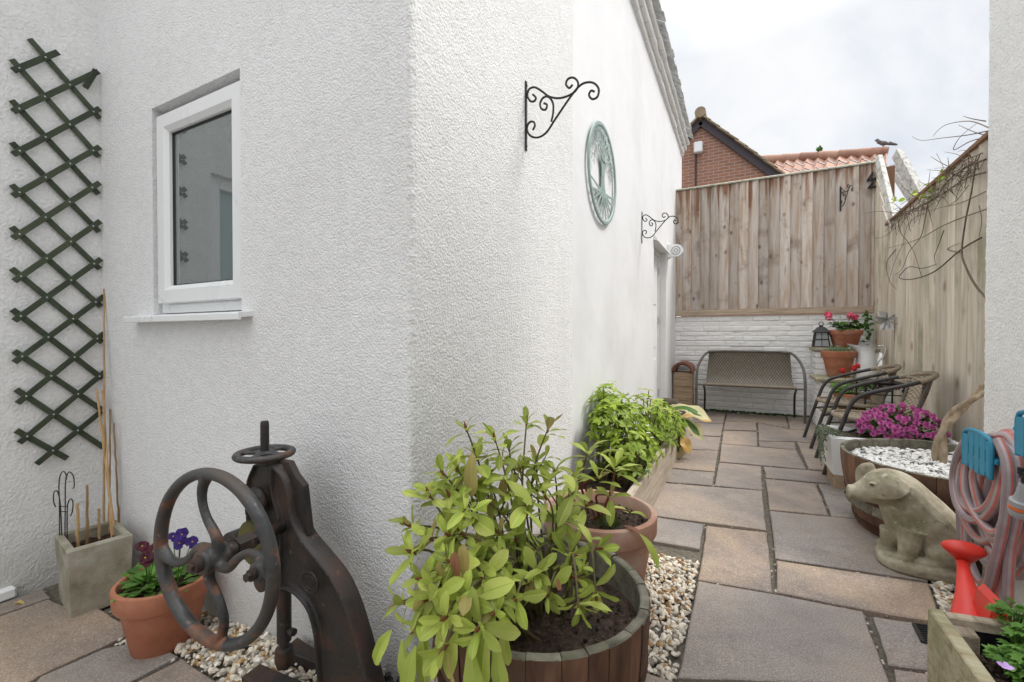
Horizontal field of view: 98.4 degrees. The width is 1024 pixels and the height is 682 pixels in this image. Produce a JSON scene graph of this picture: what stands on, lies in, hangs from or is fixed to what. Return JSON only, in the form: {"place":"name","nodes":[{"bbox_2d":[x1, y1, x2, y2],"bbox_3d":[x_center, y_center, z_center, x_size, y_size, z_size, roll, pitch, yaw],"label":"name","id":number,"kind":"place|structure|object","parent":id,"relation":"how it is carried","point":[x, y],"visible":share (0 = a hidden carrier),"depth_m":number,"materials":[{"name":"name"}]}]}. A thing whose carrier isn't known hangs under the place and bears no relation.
{"place":"outdoors","nodes":[
{"label":"outdoors","id":0,"kind":"place"},
{"bbox_2d":[0,411,981,681],"bbox_3d":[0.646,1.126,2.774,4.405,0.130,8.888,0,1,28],"label":"paving","id":1,"kind":"structure","parent":0,"point":[806,623],"depth_m":1.88,"materials":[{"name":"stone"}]},
{"bbox_2d":[54,520,132,617],"bbox_3d":[-1.895,1.021,2.003,0.275,0.295,0.213,1,1,36],"label":"stone trough","id":2,"kind":"object","parent":1,"relation":"on","point":[92,571],"visible":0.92,"depth_m":1.92,"materials":[{"name":"concrete"}]},
{"bbox_2d":[53,471,74,538],"bbox_3d":[-2.015,0.767,1.986,0.098,0.367,0.009,0,1,0],"label":"wire plant support","id":3,"kind":"object","parent":2,"relation":"in","point":[65,520],"visible":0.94,"depth_m":1.98,"materials":[{"name":"black paint"}]},
{"bbox_2d":[75,503,79,546],"bbox_3d":[-1.940,0.845,1.974,0.018,0.242,0.017,0,1,5],"label":"bamboo cane","id":4,"kind":"object","parent":2,"relation":"in","point":[77,534],"visible":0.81,"depth_m":1.97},
{"bbox_2d":[85,485,88,543],"bbox_3d":[-1.940,0.811,2.016,0.014,0.306,0.014,0,1,6],"label":"bamboo cane","id":5,"kind":"object","parent":2,"relation":"in","point":[87,519],"visible":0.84,"depth_m":2.01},
{"bbox_2d":[97,508,100,538],"bbox_3d":[-1.925,0.872,2.059,0.018,0.184,0.015,0,1,5],"label":"bamboo cane","id":6,"kind":"object","parent":2,"relation":"in","point":[99,525],"visible":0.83,"depth_m":2.06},
{"bbox_2d":[102,289,105,522],"bbox_3d":[-2.028,0.347,2.195,0.011,1.231,0.243,-1,1,-40],"label":"bamboo cane","id":7,"kind":"object","parent":2,"relation":"in","point":[103,495],"visible":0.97,"depth_m":2.20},
{"bbox_2d":[95,389,114,534],"bbox_3d":[-1.989,0.604,2.163,0.295,0.720,0.014,0,1,34],"label":"bamboo cane","id":8,"kind":"object","parent":2,"relation":"in","point":[101,431],"visible":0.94,"depth_m":2.18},
{"bbox_2d":[101,390,112,537],"bbox_3d":[-1.980,0.606,2.160,0.271,0.715,0.013,1,1,41],"label":"bamboo cane","id":9,"kind":"object","parent":2,"relation":"in","point":[108,489],"visible":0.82,"depth_m":2.14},
{"bbox_2d":[107,409,110,533],"bbox_3d":[-1.990,0.655,2.183,0.012,0.615,0.200,-1,1,-39],"label":"bamboo cane","id":10,"kind":"object","parent":2,"relation":"in","point":[109,461],"visible":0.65,"depth_m":2.20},
{"bbox_2d":[113,423,119,521],"bbox_3d":[-1.973,0.683,2.203,0.012,0.556,0.048,0,1,-21],"label":"bamboo cane","id":11,"kind":"object","parent":2,"relation":"in","point":[118,509],"visible":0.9,"depth_m":2.20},
{"bbox_2d":[0,0,693,681],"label":"white house","id":12,"kind":"structure","parent":1,"relation":"on","point":[362,256],"depth_m":1.90,"materials":[{"name":"paint"}]},
{"bbox_2d":[0,585,16,602],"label":"skirting trunking","id":13,"kind":"object","parent":12,"relation":"attached to","point":[8,592],"visible":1,"depth_m":1.98,"materials":[{"name":"white plastic"}]},
{"bbox_2d":[9,38,102,464],"bbox_3d":[-2.181,-0.412,2.144,0.023,1.994,0.353,0,1,28],"label":"trellis","id":14,"kind":"object","parent":12,"relation":"attached to","point":[88,79],"visible":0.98,"depth_m":2.12,"materials":[{"name":"wood"}]},
{"bbox_2d":[123,81,252,322],"bbox_3d":[-1.396,-0.577,1.914,0.900,0.987,0.126,0,1,28],"label":"window","id":15,"kind":"structure","parent":12,"relation":"in","point":[199,161],"depth_m":1.91,"materials":[{"name":"white plastic"}]},
{"bbox_2d":[525,76,599,150],"bbox_3d":[0.217,-1.033,1.950,0.350,0.318,0.017,0,1,28],"label":"wall bracket","id":16,"kind":"object","parent":12,"relation":"attached to","point":[570,95],"depth_m":1.97,"materials":[{"name":"black metal"}]},
{"bbox_2d":[587,120,615,224],"bbox_3d":[0.647,-1.182,3.133,0.018,0.704,0.703,0,1,28],"label":"wall plaque","id":17,"kind":"object","parent":12,"relation":"attached to","point":[604,162],"depth_m":3.10,"materials":[{"name":"paint"}]},
{"bbox_2d":[653,248,659,398],"bbox_3d":[1.747,-0.067,5.512,0.108,2.200,0.930,0,1,28],"label":"door","id":18,"kind":"structure","parent":12,"relation":"in","point":[656,254],"depth_m":5.82,"materials":[{"name":"white paint"}]},
{"bbox_2d":[641,213,678,242],"bbox_3d":[1.455,-1.137,4.348,0.350,0.318,0.017,0,1,28],"label":"wall bracket","id":19,"kind":"object","parent":12,"relation":"attached to","point":[655,224],"depth_m":4.37,"materials":[{"name":"grey metal"}]},
{"bbox_2d":[667,243,682,258],"bbox_3d":[2.187,-1.208,5.917,0.198,0.200,0.090,0,1,28],"label":"outdoor lamp","id":20,"kind":"object","parent":12,"relation":"attached to","point":[675,250],"visible":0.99,"depth_m":5.89,"materials":[{"name":"white plastic"}]},
{"bbox_2d":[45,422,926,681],"bbox_3d":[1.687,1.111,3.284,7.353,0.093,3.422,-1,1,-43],"label":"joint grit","id":21,"kind":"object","parent":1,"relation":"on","point":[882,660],"visible":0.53,"depth_m":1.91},
{"bbox_2d":[432,534,649,681],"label":"half barrel","id":22,"kind":"object","parent":1,"relation":"on","point":[610,646],"visible":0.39,"depth_m":1.05,"materials":[{"name":"brown wood"}]},
{"bbox_2d":[372,406,619,681],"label":"leafy shrub","id":23,"kind":"object","parent":22,"relation":"on","point":[459,576],"visible":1,"depth_m":1.01,"materials":[{"name":"green plant"}]},
{"bbox_2d":[110,553,978,681],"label":"gravel","id":24,"kind":"structure","parent":1,"relation":"on","point":[672,591],"depth_m":1.66,"materials":[{"name":"beige gravel"}]},
{"bbox_2d":[109,557,207,659],"bbox_3d":[-1.336,1.033,1.700,0.316,0.258,0.316,0,1,28],"label":"terracotta pot","id":25,"kind":"object","parent":24,"relation":"on","point":[151,627],"visible":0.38,"depth_m":1.59,"materials":[{"name":"ceramic"}]},
{"bbox_2d":[109,543,181,602],"bbox_3d":[-1.336,0.830,1.611,0.183,0.233,0.283,0,1,-21],"label":"pansy","id":26,"kind":"object","parent":25,"relation":"in","point":[136,577],"visible":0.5,"depth_m":1.62,"materials":[{"name":"green plant"}]},
{"bbox_2d":[119,541,173,588],"bbox_3d":[-1.337,0.822,1.647,0.396,0.228,0.172,1,1,37],"label":"pansy","id":27,"kind":"object","parent":25,"relation":"in","point":[145,556],"visible":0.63,"depth_m":1.57,"materials":[{"name":"green plant"}]},
{"bbox_2d":[139,527,200,594],"bbox_3d":[-1.242,0.809,1.663,0.299,0.253,0.225,0,1,28],"label":"pansy","id":28,"kind":"object","parent":25,"relation":"in","point":[178,538],"visible":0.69,"depth_m":1.62,"materials":[{"name":"purple plant"}]},
{"bbox_2d":[153,420,399,681],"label":"drill press","id":29,"kind":"object","parent":24,"relation":"on","point":[278,544],"visible":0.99,"depth_m":1.25,"materials":[{"name":"metal"}]},
{"bbox_2d":[544,489,656,580],"bbox_3d":[0.357,0.880,1.810,0.452,0.395,0.452,0,1,28],"label":"terracotta pot","id":30,"kind":"object","parent":24,"relation":"on","point":[633,551],"visible":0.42,"depth_m":1.70,"materials":[{"name":"ceramic"}]},
{"bbox_2d":[546,440,658,568],"bbox_3d":[0.357,0.578,1.646,0.380,0.420,0.431,0,1,28],"label":"young shrub","id":31,"kind":"object","parent":30,"relation":"in","point":[609,509],"visible":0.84,"depth_m":1.67,"materials":[{"name":"green plant"}]},
{"bbox_2d":[595,512,621,528],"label":"grass tuft","id":32,"kind":"object","parent":30,"relation":"on","point":[605,522],"visible":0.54,"depth_m":1.71,"materials":[{"name":"green plant"}]},
{"bbox_2d":[545,410,692,532],"bbox_3d":[1.133,0.935,3.684,0.387,0.300,3.440,0,1,28],"label":"wooden planter","id":33,"kind":"object","parent":1,"relation":"on","point":[650,489],"visible":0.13,"depth_m":2.85,"materials":[{"name":"wood"}]},
{"bbox_2d":[585,381,687,486],"bbox_3d":[0.976,0.570,3.297,0.509,0.625,1.872,0,1,28],"label":"lime bush","id":34,"kind":"object","parent":33,"relation":"in","point":[639,439],"visible":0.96,"depth_m":2.73,"materials":[{"name":"green plant"}]},
{"bbox_2d":[662,398,680,409],"bbox_3d":[1.766,0.698,4.899,0.190,0.143,0.136,0,1,-6],"label":"log","id":35,"kind":"object","parent":33,"relation":"in","point":[670,401],"visible":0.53,"depth_m":4.85,"materials":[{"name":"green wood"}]},
{"bbox_2d":[651,399,711,457],"bbox_3d":[1.534,0.810,4.171,0.495,0.453,0.632,0,1,-24],"label":"hosta","id":36,"kind":"object","parent":33,"relation":"in","point":[696,431],"visible":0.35,"depth_m":3.97,"materials":[{"name":"green plant"}]},
{"bbox_2d":[679,400,693,404],"bbox_3d":[2.513,0.939,6.461,0.260,0.162,0.280,0,1,28],"label":"tan block","id":37,"kind":"object","parent":1,"relation":"on","point":[687,402],"depth_m":6.31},
{"bbox_2d":[673,386,693,400],"bbox_3d":[2.513,0.757,6.459,0.260,0.197,0.280,0,1,28],"label":"tan block","id":38,"kind":"object","parent":37,"relation":"on","point":[683,393],"depth_m":6.34,"materials":[{"name":"brown wood"}]},
{"bbox_2d":[673,371,693,386],"bbox_3d":[2.513,0.552,6.456,0.260,0.207,0.280,0,1,28],"label":"tan block","id":39,"kind":"object","parent":38,"relation":"on","point":[683,378],"depth_m":6.33,"materials":[{"name":"brown wood"}]},
{"bbox_2d":[674,364,691,371],"bbox_3d":[2.506,0.382,6.441,0.242,0.115,0.310,0,1,28],"label":"ridge tile","id":40,"kind":"object","parent":39,"relation":"on","point":[677,367],"visible":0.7,"depth_m":6.32,"materials":[{"name":"brown ceramic"}]},
{"bbox_2d":[671,361,695,371],"bbox_3d":[2.503,0.365,6.436,0.300,0.142,0.360,0,1,28],"label":"ridge tile","id":41,"kind":"object","parent":39,"relation":"on","point":[691,365],"visible":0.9,"depth_m":6.32,"materials":[{"name":"brown ceramic"}]},
{"bbox_2d":[681,106,785,316],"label":"brick house","id":42,"kind":"structure","parent":1,"relation":"on","point":[715,153],"depth_m":10.83,"materials":[{"name":"brick"}]},
{"bbox_2d":[695,350,806,423],"bbox_3d":[3.202,0.581,5.992,1.295,0.903,0.450,0,1,28],"label":"garden bench","id":43,"kind":"object","parent":1,"relation":"on","point":[764,369],"visible":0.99,"depth_m":6.09,"materials":[{"name":"grey paint"}]},
{"bbox_2d":[702,408,808,417],"bbox_3d":[3.431,1.014,6.207,2.064,0.051,0.054,0,1,28],"label":"moss","id":44,"kind":"object","parent":1,"relation":"on","point":[744,412],"visible":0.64,"depth_m":6.21,"materials":[{"name":"green plant"}]},
{"bbox_2d":[675,313,881,416],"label":"brick wall","id":45,"kind":"structure","parent":1,"relation":"on","point":[697,338],"depth_m":6.23,"materials":[{"name":"white brick"}]},
{"bbox_2d":[675,161,875,315],"bbox_3d":[3.539,-1.329,6.171,2.437,1.917,0.135,0,1,28],"label":"back fence","id":46,"kind":"object","parent":45,"relation":"on","point":[794,243],"visible":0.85,"depth_m":6.06,"materials":[{"name":"brown wood"}]},
{"bbox_2d":[840,184,852,210],"bbox_3d":[4.213,-1.842,5.561,0.018,0.318,0.350,0,1,15],"label":"wall bracket","id":47,"kind":"object","parent":46,"relation":"attached to","point":[843,192],"depth_m":5.62,"materials":[{"name":"black metal"}]},
{"bbox_2d":[866,172,875,188],"bbox_3d":[4.537,-2.026,5.561,0.117,0.200,0.035,0,1,28],"label":"zigzag ornament","id":48,"kind":"object","parent":46,"relation":"attached to","point":[871,179],"visible":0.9,"depth_m":5.55,"materials":[{"name":"black paint"}]},
{"bbox_2d":[744,146,888,315],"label":"tiled house","id":49,"kind":"structure","parent":1,"relation":"on","point":[835,157],"depth_m":11.42,"materials":[{"name":"orange tile"}]},
{"bbox_2d":[816,145,822,151],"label":"roof weed","id":50,"kind":"object","parent":49,"relation":"on","point":[819,148],"visible":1,"depth_m":11.70,"materials":[{"name":"green plant"}]},
{"bbox_2d":[875,139,897,145],"bbox_3d":[9.182,-4.880,10.848,0.457,0.248,0.104,0,1,28],"label":"dove","id":51,"kind":"object","parent":49,"relation":"on","point":[881,143],"visible":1,"depth_m":10.83,"materials":[{"name":"grey"}]},
{"bbox_2d":[809,347,893,425],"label":"stepped plinth","id":52,"kind":"structure","parent":1,"relation":"on","point":[818,376],"depth_m":5.39,"materials":[{"name":"white paint"}]},
{"bbox_2d":[811,322,829,346],"bbox_3d":[3.925,-0.084,5.610,0.180,0.327,0.180,0,1,28],"label":"lantern","id":53,"kind":"object","parent":52,"relation":"on","point":[821,336],"visible":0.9,"depth_m":5.55,"materials":[{"name":"black paint"}]},
{"bbox_2d":[820,351,856,377],"bbox_3d":[3.851,0.270,5.213,0.352,0.306,0.352,0,1,28],"label":"terracotta pot","id":54,"kind":"object","parent":52,"relation":"on","point":[835,362],"visible":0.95,"depth_m":5.11,"materials":[{"name":"ceramic"}]},
{"bbox_2d":[827,345,851,351],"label":"succulent","id":55,"kind":"object","parent":54,"relation":"in","point":[831,348],"visible":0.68,"depth_m":5.17,"materials":[{"name":"green plant"}]},
{"bbox_2d":[828,330,863,347],"bbox_3d":[4.151,-0.028,5.504,0.364,0.218,0.364,0,1,28],"label":"terracotta pot","id":56,"kind":"object","parent":52,"relation":"on","point":[843,338],"visible":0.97,"depth_m":5.39,"materials":[{"name":"ceramic"}]},
{"bbox_2d":[824,311,865,330],"bbox_3d":[4.139,-0.245,5.504,0.420,0.262,0.375,0,1,28],"label":"geranium","id":57,"kind":"object","parent":56,"relation":"on","point":[839,326],"visible":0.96,"depth_m":5.44,"materials":[{"name":"green plant"}]},
{"bbox_2d":[847,344,885,378],"bbox_3d":[4.093,0.228,5.107,0.237,0.392,0.299,0,1,-25],"label":"enamel jug","id":58,"kind":"object","parent":52,"relation":"on","point":[866,357],"visible":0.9,"depth_m":5.04,"materials":[{"name":"white metal"}]},
{"bbox_2d":[873,155,896,352],"bbox_3d":[4.386,-1.093,5.186,0.072,2.459,0.943,0,1,30],"label":"raked fence","id":59,"kind":"object","parent":52,"relation":"on","point":[882,189],"visible":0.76,"depth_m":5.31,"materials":[{"name":"grey wood"}]},
{"bbox_2d":[862,311,873,341],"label":"ivy","id":60,"kind":"object","parent":59,"relation":"attached to","point":[867,325],"visible":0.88,"depth_m":5.59,"materials":[{"name":"green plant"}]},
{"bbox_2d":[802,364,901,448],"bbox_3d":[3.353,0.634,4.367,0.749,0.832,0.577,0,1,28],"label":"bistro chair","id":61,"kind":"object","parent":1,"relation":"on","point":[884,371],"visible":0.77,"depth_m":4.32,"materials":[{"name":"beige wicker"}]},
{"bbox_2d":[818,406,893,427],"bbox_3d":[3.665,0.893,4.669,0.650,0.299,0.510,0,1,28],"label":"brick step","id":62,"kind":"object","parent":1,"relation":"on","point":[825,419],"visible":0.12,"depth_m":4.58,"materials":[{"name":"brick"}]},
{"bbox_2d":[833,392,870,409],"bbox_3d":[3.596,0.647,4.674,0.318,0.191,0.318,0,1,28],"label":"terracotta pot","id":63,"kind":"object","parent":62,"relation":"on","point":[851,395],"visible":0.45,"depth_m":4.57,"materials":[{"name":"ceramic"}]},
{"bbox_2d":[829,363,872,393],"bbox_3d":[3.599,0.406,4.656,0.394,0.347,0.367,0,1,28],"label":"geranium","id":64,"kind":"object","parent":63,"relation":"in","point":[855,366],"visible":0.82,"depth_m":4.65,"materials":[{"name":"green plant"}]},
{"bbox_2d":[814,371,938,474],"bbox_3d":[2.914,0.644,3.553,0.749,0.832,0.577,0,1,29],"label":"bistro chair","id":65,"kind":"object","parent":1,"relation":"on","point":[918,384],"visible":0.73,"depth_m":3.51,"materials":[{"name":"grey paint"}]},
{"bbox_2d":[855,379,904,426],"bbox_3d":[3.522,0.716,4.240,0.302,0.665,0.400,0,1,28],"label":"iron table","id":66,"kind":"object","parent":1,"relation":"on","point":[880,384],"visible":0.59,"depth_m":4.13,"materials":[{"name":"black metal"}]},
{"bbox_2d":[818,425,958,488],"bbox_3d":[2.736,0.878,3.228,0.765,0.385,0.515,0,1,28],"label":"sink planter","id":67,"kind":"object","parent":1,"relation":"on","point":[834,474],"visible":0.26,"depth_m":3.18,"materials":[{"name":"white paint"}]},
{"bbox_2d":[815,423,853,465],"bbox_3d":[2.387,0.787,3.273,0.233,0.302,0.429,0,1,28],"label":"trailing plant","id":68,"kind":"object","parent":67,"relation":"in","point":[823,428],"visible":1,"depth_m":3.26,"materials":[{"name":"green plant"}]},
{"bbox_2d":[854,402,951,440],"bbox_3d":[2.864,0.654,3.256,0.556,0.416,0.497,0,1,28],"label":"chrysanthemum","id":69,"kind":"object","parent":67,"relation":"in","point":[888,418],"visible":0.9,"depth_m":3.17,"materials":[{"name":"purple plant"}]},
{"bbox_2d":[886,166,894,197],"bbox_3d":[4.827,-1.710,5.740,0.210,1.080,0.080,0,1,28],"label":"fence post","id":70,"kind":"object","parent":1,"relation":"on","point":[891,172],"visible":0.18,"depth_m":5.66,"materials":[{"name":"brown wood"}]},
{"bbox_2d":[844,462,956,584],"bbox_3d":[1.893,0.844,2.108,0.504,0.460,0.270,0,1,28],"label":"pig statue","id":71,"kind":"object","parent":1,"relation":"on","point":[918,527],"visible":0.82,"depth_m":2.04,"materials":[{"name":"stone"}]},
{"bbox_2d":[840,438,982,569],"bbox_3d":[2.421,0.858,2.424,0.999,0.426,1.000,0,1,28],"label":"half barrel","id":72,"kind":"object","parent":1,"relation":"on","point":[868,516],"visible":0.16,"depth_m":2.50,"materials":[{"name":"brown wood"}]},
{"bbox_2d":[850,446,954,477],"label":"white pebbles","id":73,"kind":"object","parent":72,"relation":"on","point":[920,461],"visible":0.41,"depth_m":2.60,"materials":[{"name":"white gravel"}]},
{"bbox_2d":[867,116,987,463],"bbox_3d":[3.456,-0.609,3.742,0.480,2.691,3.164,0,1,32],"label":"climbing plant","id":74,"kind":"object","parent":73,"relation":"on","point":[952,416],"visible":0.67,"depth_m":3.04,"materials":[{"name":"brown plant"}]},
{"bbox_2d":[912,623,927,643],"bbox_3d":[1.514,1.074,1.624,0.057,0.010,0.137,1,1,37],"label":"drain grate","id":75,"kind":"object","parent":1,"relation":"on","point":[921,630],"visible":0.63,"depth_m":1.63,"materials":[{"name":"black plastic"}]},
{"bbox_2d":[882,131,987,441],"bbox_3d":[3.545,-0.150,3.703,0.075,2.370,3.450,0,1,29],"label":"side fence","id":76,"kind":"object","parent":1,"relation":"on","point":[940,321],"visible":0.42,"depth_m":3.48,"materials":[{"name":"beige wood"}]},
{"bbox_2d":[873,311,896,341],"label":"metal flower","id":77,"kind":"object","parent":76,"relation":"attached to","point":[883,319],"visible":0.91,"depth_m":4.76,"materials":[{"name":"metal"}]},
{"bbox_2d":[927,608,1023,681],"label":"planter box","id":78,"kind":"object","parent":1,"relation":"on","point":[955,649],"visible":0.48,"depth_m":1.11,"materials":[{"name":"wood"}]},
{"bbox_2d":[981,622,1023,681],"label":"geranium plant","id":79,"kind":"object","parent":78,"relation":"in","point":[1007,657],"visible":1,"depth_m":1.03,"materials":[{"name":"green plant"}]},
{"bbox_2d":[985,596,1023,630],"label":"lady mantle","id":80,"kind":"object","parent":78,"relation":"in","point":[1001,609],"visible":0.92,"depth_m":1.14,"materials":[{"name":"green plant"}]},
{"bbox_2d":[940,539,1012,621],"bbox_3d":[1.489,0.899,1.372,0.239,0.369,0.532,0,1,28],"label":"watering can","id":81,"kind":"object","parent":1,"relation":"on","point":[970,597],"visible":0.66,"depth_m":1.45,"materials":[{"name":"red plastic"}]},
{"bbox_2d":[982,0,1023,619],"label":"rendered wall","id":82,"kind":"structure","parent":1,"relation":"on","point":[1004,348],"depth_m":1.77,"materials":[{"name":"white paint"}]},
{"bbox_2d":[961,427,1013,479],"bbox_3d":[1.784,0.417,1.592,0.172,0.181,0.300,0,1,28],"label":"hose hanger","id":83,"kind":"object","parent":82,"relation":"attached to","point":[978,451],"visible":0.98,"depth_m":1.60,"materials":[{"name":"blue plastic"}]},
{"bbox_2d":[949,429,1023,607],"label":"garden hose","id":84,"kind":"object","parent":83,"relation":"hanging from","point":[995,530],"visible":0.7,"depth_m":1.53,"materials":[{"name":"rubber"}]},
{"bbox_2d":[1014,410,1023,456],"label":"hose hanger","id":85,"kind":"object","parent":82,"relation":"attached to","point":[1019,435],"visible":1,"depth_m":1.37,"materials":[{"name":"blue plastic"}]},
{"bbox_2d":[1007,467,1023,519],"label":"hose connector","id":86,"kind":"object","parent":85,"relation":"hanging from","point":[1015,505],"visible":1,"depth_m":1.34,"materials":[{"name":"grey plastic"}]},
{"bbox_2d":[659,0,989,211],"label":"sky","id":87,"kind":"structure","parent":0,"point":[780,76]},
{"bbox_2d":[890,148,923,201],"bbox_3d":[7.092,-2.963,7.928,0.150,1.148,0.850,0,1,10],"label":"raked timber","id":88,"kind":"object","parent":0,"point":[907,177],"visible":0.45,"depth_m":7.93,"materials":[{"name":"grey wood"}]}
]}

